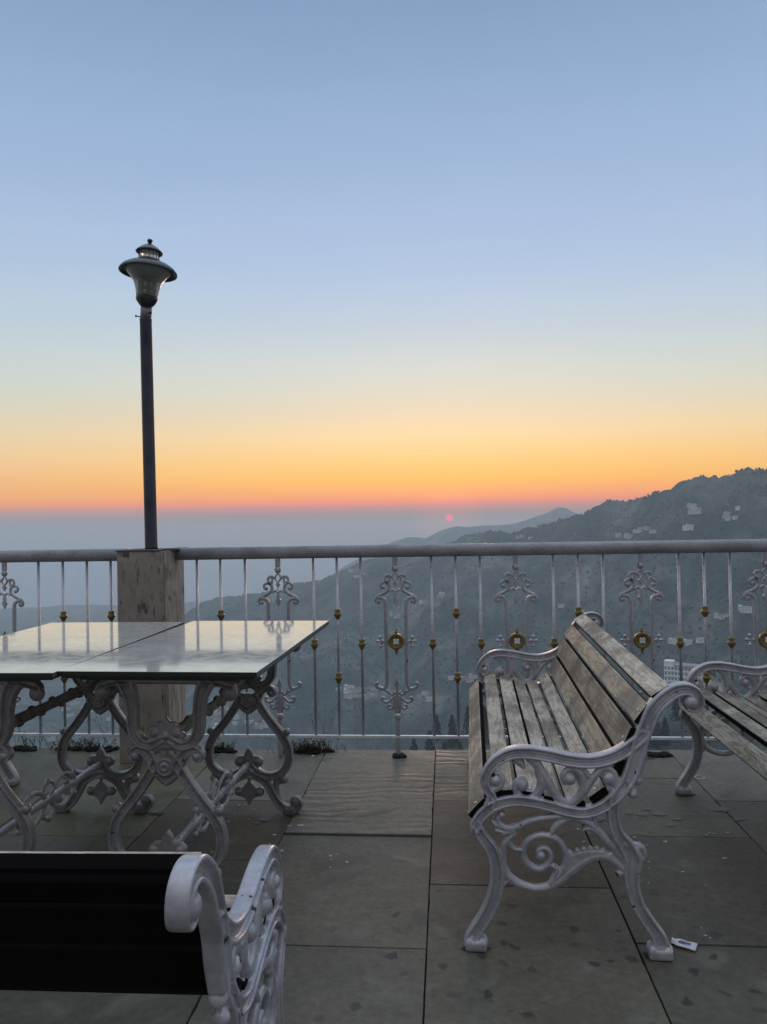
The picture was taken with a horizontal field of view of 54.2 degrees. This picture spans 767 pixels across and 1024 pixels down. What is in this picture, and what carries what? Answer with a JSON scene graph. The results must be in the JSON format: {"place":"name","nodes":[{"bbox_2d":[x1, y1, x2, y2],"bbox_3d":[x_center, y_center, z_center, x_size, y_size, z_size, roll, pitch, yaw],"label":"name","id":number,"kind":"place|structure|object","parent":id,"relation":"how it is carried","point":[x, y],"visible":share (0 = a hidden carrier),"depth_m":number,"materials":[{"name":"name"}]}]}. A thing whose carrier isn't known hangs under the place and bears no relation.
{"place":"outdoors","nodes":[
{"label":"outdoors","id":0,"kind":"place"},
{"bbox_2d":[0,685,19,785],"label":"park bench","id":1,"kind":"object","parent":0,"point":[12,778],"visible":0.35,"depth_m":3.48,"materials":[{"name":"paint"}]},
{"bbox_2d":[0,748,766,1023],"bbox_3d":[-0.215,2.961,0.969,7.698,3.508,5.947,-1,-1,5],"label":"terrace floor","id":2,"kind":"structure","parent":0,"point":[386,870],"depth_m":2.38,"materials":[{"name":"grey tile"}]},
{"bbox_2d":[12,721,43,751],"bbox_3d":[-1.911,1.181,4.030,0.204,0.216,0.124,-1,-1,-8],"label":"weed clump","id":3,"kind":"object","parent":2,"relation":"on","point":[25,748],"visible":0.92,"depth_m":4.02,"materials":[{"name":"green plant"}]},
{"bbox_2d":[0,549,125,744],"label":"railing fence","id":4,"kind":"object","parent":2,"relation":"on","point":[61,556],"visible":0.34,"depth_m":3.93,"materials":[{"name":"metal"}]},
{"bbox_2d":[42,712,119,752],"bbox_3d":[-1.600,1.164,4.022,0.479,0.238,0.134,-1,-1,5],"label":"weed clump","id":5,"kind":"object","parent":2,"relation":"on","point":[89,747],"visible":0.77,"depth_m":4.00,"materials":[{"name":"green plant"}]},
{"bbox_2d":[0,622,183,850],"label":"garden table","id":6,"kind":"object","parent":2,"relation":"on","point":[30,658],"visible":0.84,"depth_m":2.78,"materials":[{"name":"paint"}]},
{"bbox_2d":[0,845,286,1023],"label":"park bench","id":7,"kind":"object","parent":2,"relation":"on","point":[178,923],"visible":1,"depth_m":1.17,"materials":[{"name":"paint"}]},
{"bbox_2d":[116,547,187,762],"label":"stone pillar","id":8,"kind":"structure","parent":2,"relation":"on","point":[150,585],"depth_m":3.77,"materials":[{"name":"brown stone"}]},
{"bbox_2d":[118,239,177,548],"bbox_3d":[-1.212,-0.619,3.914,0.296,1.622,0.297,-2,-1,5],"label":"street lamp","id":9,"kind":"object","parent":8,"relation":"on","point":[148,269],"visible":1,"depth_m":3.88,"materials":[{"name":"metal"}]},
{"bbox_2d":[57,621,328,875],"bbox_3d":[-0.586,0.851,2.684,0.600,0.776,1.080,-1,-1,7],"label":"garden table","id":10,"kind":"object","parent":2,"relation":"on","point":[231,660],"visible":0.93,"depth_m":2.33,"materials":[{"name":"white metal"}]},
{"bbox_2d":[214,738,237,752],"bbox_3d":[-0.846,1.231,3.943,0.173,0.075,0.082,-1,-1,11],"label":"weed clump","id":11,"kind":"object","parent":2,"relation":"on","point":[223,749],"visible":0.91,"depth_m":3.93,"materials":[{"name":"green plant"}]},
{"bbox_2d":[267,711,345,754],"bbox_3d":[-0.401,1.152,3.891,0.409,0.215,0.154,-1,-1,-10],"label":"weed clump","id":12,"kind":"object","parent":2,"relation":"on","point":[311,748],"visible":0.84,"depth_m":3.89,"materials":[{"name":"green plant"}]},
{"bbox_2d":[392,752,406,758],"bbox_3d":[0.081,1.230,3.795,0.076,0.041,0.085,-1,-1,5],"label":"weed clump","id":13,"kind":"object","parent":2,"relation":"on","point":[398,756],"visible":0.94,"depth_m":3.77,"materials":[{"name":"green plant"}]},
{"bbox_2d":[174,539,766,758],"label":"railing fence","id":14,"kind":"object","parent":2,"relation":"on","point":[517,640],"visible":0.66,"depth_m":3.75,"materials":[{"name":"metal"}]},
{"bbox_2d":[464,611,704,960],"bbox_3d":[0.634,0.846,2.829,0.659,0.745,1.591,-1,-1,7],"label":"park bench","id":15,"kind":"object","parent":2,"relation":"on","point":[614,736],"visible":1,"depth_m":2.08,"materials":[{"name":"paint"}]},
{"bbox_2d":[647,751,673,757],"bbox_3d":[1.368,1.211,3.732,0.145,0.031,0.077,-1,-1,5],"label":"weed clump","id":16,"kind":"object","parent":2,"relation":"on","point":[663,754],"visible":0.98,"depth_m":3.72,"materials":[{"name":"green plant"}]},
{"bbox_2d":[671,938,697,950],"bbox_3d":[0.835,1.198,2.082,0.066,0.009,0.036,-1,-1,33],"label":"snack wrapper","id":17,"kind":"object","parent":2,"relation":"on","point":[684,944],"visible":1,"depth_m":2.08,"materials":[{"name":"grey plastic"}]},
{"bbox_2d":[675,661,766,794],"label":"park bench","id":18,"kind":"object","parent":2,"relation":"on","point":[746,714],"visible":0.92,"depth_m":3.12,"materials":[{"name":"paint"}]},
{"bbox_2d":[0,468,766,750],"bbox_3d":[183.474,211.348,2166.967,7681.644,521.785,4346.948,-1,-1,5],"label":"hills","id":19,"kind":"structure","parent":0,"point":[376,709],"depth_m":1237.94,"materials":[{"name":"plant"}]},
{"bbox_2d":[254,723,263,728],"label":"house","id":20,"kind":"structure","parent":19,"relation":"on","point":[257,725],"depth_m":1244.27,"materials":[{"name":"beige"}]},
{"bbox_2d":[344,684,354,688],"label":"house","id":21,"kind":"structure","parent":19,"relation":"on","point":[346,686],"depth_m":1234.13,"materials":[{"name":"white"}]},
{"bbox_2d":[344,692,356,697],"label":"house","id":22,"kind":"structure","parent":19,"relation":"on","point":[352,693],"depth_m":1214.96,"materials":[{"name":"beige"}]},
{"bbox_2d":[354,687,360,692],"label":"house","id":23,"kind":"structure","parent":19,"relation":"on","point":[357,689],"depth_m":1238.90,"materials":[{"name":"beige"}]},
{"bbox_2d":[364,694,370,699],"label":"house","id":24,"kind":"structure","parent":19,"relation":"on","point":[366,696],"depth_m":1243.04,"materials":[{"name":"beige"}]},
{"bbox_2d":[14,467,766,749],"bbox_3d":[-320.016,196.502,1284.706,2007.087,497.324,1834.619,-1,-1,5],"label":"woodland","id":25,"kind":"object","parent":19,"relation":"on","point":[651,536],"visible":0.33,"depth_m":1224.92,"materials":[{"name":"plant"}]},
{"bbox_2d":[409,739,417,749],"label":"conifer tree","id":26,"kind":"object","parent":19,"relation":"on","point":[414,745],"visible":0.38,"depth_m":420.09,"materials":[{"name":"green plant"}]},
{"bbox_2d":[424,730,435,753],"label":"conifer tree","id":27,"kind":"object","parent":19,"relation":"on","point":[430,742],"visible":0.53,"depth_m":413.86,"materials":[{"name":"green plant"}]},
{"bbox_2d":[432,715,441,740],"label":"conifer tree","id":28,"kind":"object","parent":19,"relation":"on","point":[438,728],"visible":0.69,"depth_m":428.48,"materials":[{"name":"green plant"}]},
{"bbox_2d":[441,741,446,748],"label":"conifer tree","id":29,"kind":"object","parent":19,"relation":"on","point":[443,745],"visible":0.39,"depth_m":402.63,"materials":[{"name":"green plant"}]},
{"bbox_2d":[445,715,459,746],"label":"conifer tree","id":30,"kind":"object","parent":19,"relation":"on","point":[453,728],"visible":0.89,"depth_m":417.33,"materials":[{"name":"green plant"}]},
{"bbox_2d":[457,741,462,749],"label":"conifer tree","id":31,"kind":"object","parent":19,"relation":"on","point":[460,746],"visible":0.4,"depth_m":401.73,"materials":[{"name":"green plant"}]},
{"bbox_2d":[461,705,468,733],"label":"conifer tree","id":32,"kind":"object","parent":19,"relation":"on","point":[466,720],"visible":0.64,"depth_m":435.14,"materials":[{"name":"green plant"}]},
{"bbox_2d":[466,678,473,682],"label":"house","id":33,"kind":"structure","parent":19,"relation":"on","point":[469,680],"depth_m":1082.03,"materials":[{"name":"beige"}]},
{"bbox_2d":[468,673,477,678],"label":"house","id":34,"kind":"structure","parent":19,"relation":"on","point":[474,676],"depth_m":1092.57,"materials":[{"name":"beige"}]},
{"bbox_2d":[626,533,632,538],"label":"house","id":35,"kind":"structure","parent":19,"relation":"on","point":[628,536],"depth_m":1263.95,"materials":[{"name":"beige"}]},
{"bbox_2d":[649,722,663,747],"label":"conifer tree","id":36,"kind":"object","parent":19,"relation":"on","point":[657,731],"visible":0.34,"depth_m":377.00,"materials":[{"name":"green plant"}]},
{"bbox_2d":[660,717,672,744],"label":"conifer tree","id":37,"kind":"object","parent":19,"relation":"on","point":[665,724],"visible":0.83,"depth_m":378.55,"materials":[{"name":"green plant"}]},
{"bbox_2d":[668,638,676,644],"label":"house","id":38,"kind":"structure","parent":19,"relation":"on","point":[670,640],"depth_m":951.10,"materials":[{"name":"white"}]},
{"bbox_2d":[669,698,680,721],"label":"conifer tree","id":39,"kind":"object","parent":19,"relation":"on","point":[675,708],"visible":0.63,"depth_m":407.46,"materials":[{"name":"green plant"}]},
{"bbox_2d":[664,659,703,688],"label":"apartment block","id":40,"kind":"structure","parent":19,"relation":"on","point":[671,671],"depth_m":881.11,"materials":[{"name":"white"}]},
{"bbox_2d":[683,639,691,645],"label":"house","id":41,"kind":"structure","parent":19,"relation":"on","point":[687,643],"depth_m":937.93,"materials":[{"name":"white"}]},
{"bbox_2d":[683,525,694,530],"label":"house","id":42,"kind":"structure","parent":19,"relation":"on","point":[687,527],"depth_m":1122.43,"materials":[{"name":"white"}]},
{"bbox_2d":[687,503,696,507],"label":"house","id":43,"kind":"structure","parent":19,"relation":"on","point":[689,505],"depth_m":1155.51,"materials":[{"name":"beige"}]},
{"bbox_2d":[687,508,701,513],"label":"house","id":44,"kind":"structure","parent":19,"relation":"on","point":[694,511],"depth_m":1135.11,"materials":[{"name":"beige"}]},
{"bbox_2d":[696,637,703,642],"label":"house","id":45,"kind":"structure","parent":19,"relation":"on","point":[699,639],"depth_m":921.50,"materials":[{"name":"white"}]},
{"bbox_2d":[698,706,712,743],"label":"conifer tree","id":46,"kind":"object","parent":19,"relation":"on","point":[705,730],"visible":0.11,"depth_m":366.15,"materials":[{"name":"green plant"}]},
{"bbox_2d":[704,681,723,690],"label":"house","id":47,"kind":"structure","parent":19,"relation":"on","point":[720,685],"depth_m":843.44,"materials":[{"name":"beige"}]},
{"bbox_2d":[713,613,725,618],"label":"house","id":48,"kind":"structure","parent":19,"relation":"on","point":[716,615],"depth_m":932.01,"materials":[{"name":"beige"}]},
{"bbox_2d":[717,714,731,726],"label":"conifer tree","id":49,"kind":"object","parent":19,"relation":"on","point":[720,717],"visible":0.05,"depth_m":366.30,"materials":[{"name":"green plant"}]},
{"bbox_2d":[725,515,731,520],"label":"house","id":50,"kind":"structure","parent":19,"relation":"on","point":[728,517],"depth_m":1079.56,"materials":[{"name":"beige"}]},
{"bbox_2d":[737,605,751,612],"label":"house","id":51,"kind":"structure","parent":19,"relation":"on","point":[744,609],"depth_m":913.85,"materials":[{"name":"white"}]},
{"bbox_2d":[0,0,766,608],"label":"sky","id":52,"kind":"structure","parent":0,"point":[439,265],"materials":[{"name":"blue"}]}
]}

